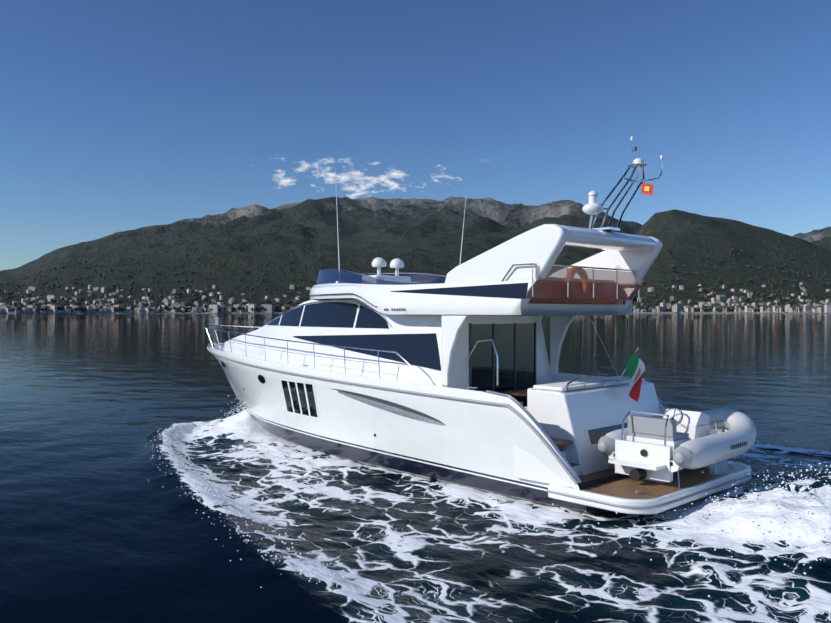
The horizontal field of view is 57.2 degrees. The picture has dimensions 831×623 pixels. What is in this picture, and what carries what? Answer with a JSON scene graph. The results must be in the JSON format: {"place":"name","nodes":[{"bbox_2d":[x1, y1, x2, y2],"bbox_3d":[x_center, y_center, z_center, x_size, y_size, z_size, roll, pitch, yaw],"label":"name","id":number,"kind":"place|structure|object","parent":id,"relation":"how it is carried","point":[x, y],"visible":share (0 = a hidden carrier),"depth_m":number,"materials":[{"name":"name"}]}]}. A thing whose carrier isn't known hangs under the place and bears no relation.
{"place":"outdoors","nodes":[
{"label":"outdoors","id":0,"kind":"place"},
{"bbox_2d":[0,313,830,622],"bbox_3d":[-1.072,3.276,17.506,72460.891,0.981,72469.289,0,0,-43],"label":"water","id":1,"kind":"structure","parent":0,"point":[96,525],"depth_m":13.55,"materials":[{"name":"blue liquid"}]},
{"bbox_2d":[202,137,752,514],"bbox_3d":[-1.131,0.220,20.918,4.868,7.790,19.111,0,0,-43],"label":"yacht","id":2,"kind":"object","parent":1,"relation":"on","point":[344,364],"visible":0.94,"depth_m":17.09,"materials":[{"name":"paint"}]},
{"bbox_2d":[368,275,614,303],"bbox_3d":[0.929,-0.530,18.811,3.100,0.750,7.250,0,0,-43],"label":"flybridge seating","id":3,"kind":"object","parent":2,"relation":"on","point":[532,300],"visible":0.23,"depth_m":16.43,"materials":[{"name":"white"}]},
{"bbox_2d":[441,315,575,385],"bbox_3d":[2.228,0.835,17.364,3.940,1.500,0.739,0,0,-43],"label":"support pillar","id":4,"kind":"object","parent":2,"relation":"in","point":[451,326],"visible":0.92,"depth_m":16.24,"materials":[{"name":"white plastic"}]},
{"bbox_2d":[503,388,533,409],"bbox_3d":[3.006,2.045,17.197,2.900,0.900,1.450,0,0,-43],"label":"cockpit furniture","id":5,"kind":"object","parent":2,"relation":"on","point":[520,392],"visible":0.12,"depth_m":16.99,"materials":[{"name":"white"}]},
{"bbox_2d":[445,224,661,282],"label":"radar arch","id":6,"kind":"structure","parent":2,"relation":"on","point":[541,246],"depth_m":15.26,"materials":[{"name":"white plastic"}]},
{"bbox_2d":[559,449,581,476],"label":"steps","id":7,"kind":"structure","parent":2,"relation":"on","point":[577,468],"depth_m":14.50,"materials":[{"name":"white plastic"}]},
{"bbox_2d":[528,381,661,475],"bbox_3d":[4.015,2.365,16.231,3.480,1.560,1.341,0,0,-43],"label":"transom","id":8,"kind":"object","parent":2,"relation":"on","point":[575,416],"depth_m":15.21,"materials":[{"name":"white plastic"}]},
{"bbox_2d":[533,376,644,390],"bbox_3d":[3.796,1.544,16.396,3.150,0.078,0.740,0,0,-43],"label":"transom cushion","id":9,"kind":"object","parent":8,"relation":"on","point":[559,386],"visible":0.94,"depth_m":15.92,"materials":[{"name":"white leather"}]},
{"bbox_2d":[625,351,644,401],"bbox_3d":[4.688,1.367,16.171,0.290,1.140,0.362,0,0,-43],"label":"ensign","id":10,"kind":"object","parent":2,"relation":"attached to","point":[635,367],"visible":1,"depth_m":16.14,"materials":[{"name":"multicoloured fabric"}]},
{"bbox_2d":[548,460,751,513],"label":"platform","id":11,"kind":"structure","parent":2,"relation":"attached to","point":[675,495],"depth_m":13.31,"materials":[{"name":"white plastic"}]},
{"bbox_2d":[598,408,756,487],"bbox_3d":[5.368,2.506,15.069,4.092,1.271,2.060,0,0,-43],"label":"tender","id":12,"kind":"object","parent":2,"relation":"on","point":[665,446],"visible":1,"depth_m":14.10,"materials":[{"name":"grey rubber"}]},
{"bbox_2d":[145,395,830,619],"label":"spray","id":13,"kind":"object","parent":1,"relation":"on","point":[736,488],"visible":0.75,"depth_m":13.31,"materials":[{"name":"white liquid"}]},
{"bbox_2d":[0,196,830,313],"bbox_3d":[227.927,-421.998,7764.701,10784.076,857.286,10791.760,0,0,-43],"label":"mountains","id":14,"kind":"structure","parent":0,"point":[370,229],"depth_m":2451.39,"materials":[{"name":"green plant"}]},
{"bbox_2d":[0,247,830,311],"bbox_3d":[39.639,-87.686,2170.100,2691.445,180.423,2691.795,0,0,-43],"label":"shore trees","id":15,"kind":"object","parent":14,"relation":"on","point":[278,305],"visible":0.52,"depth_m":1640.15,"materials":[{"name":"green plant"}]},
{"bbox_2d":[0,282,830,312],"bbox_3d":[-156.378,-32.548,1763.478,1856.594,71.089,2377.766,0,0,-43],"label":"town","id":16,"kind":"object","parent":14,"relation":"on","point":[679,306],"visible":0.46,"depth_m":1424.14,"materials":[{"name":"concrete"}]},
{"bbox_2d":[0,0,830,270],"label":"sky","id":17,"kind":"structure","parent":0,"point":[116,115],"materials":[{"name":"blue"}]}
]}

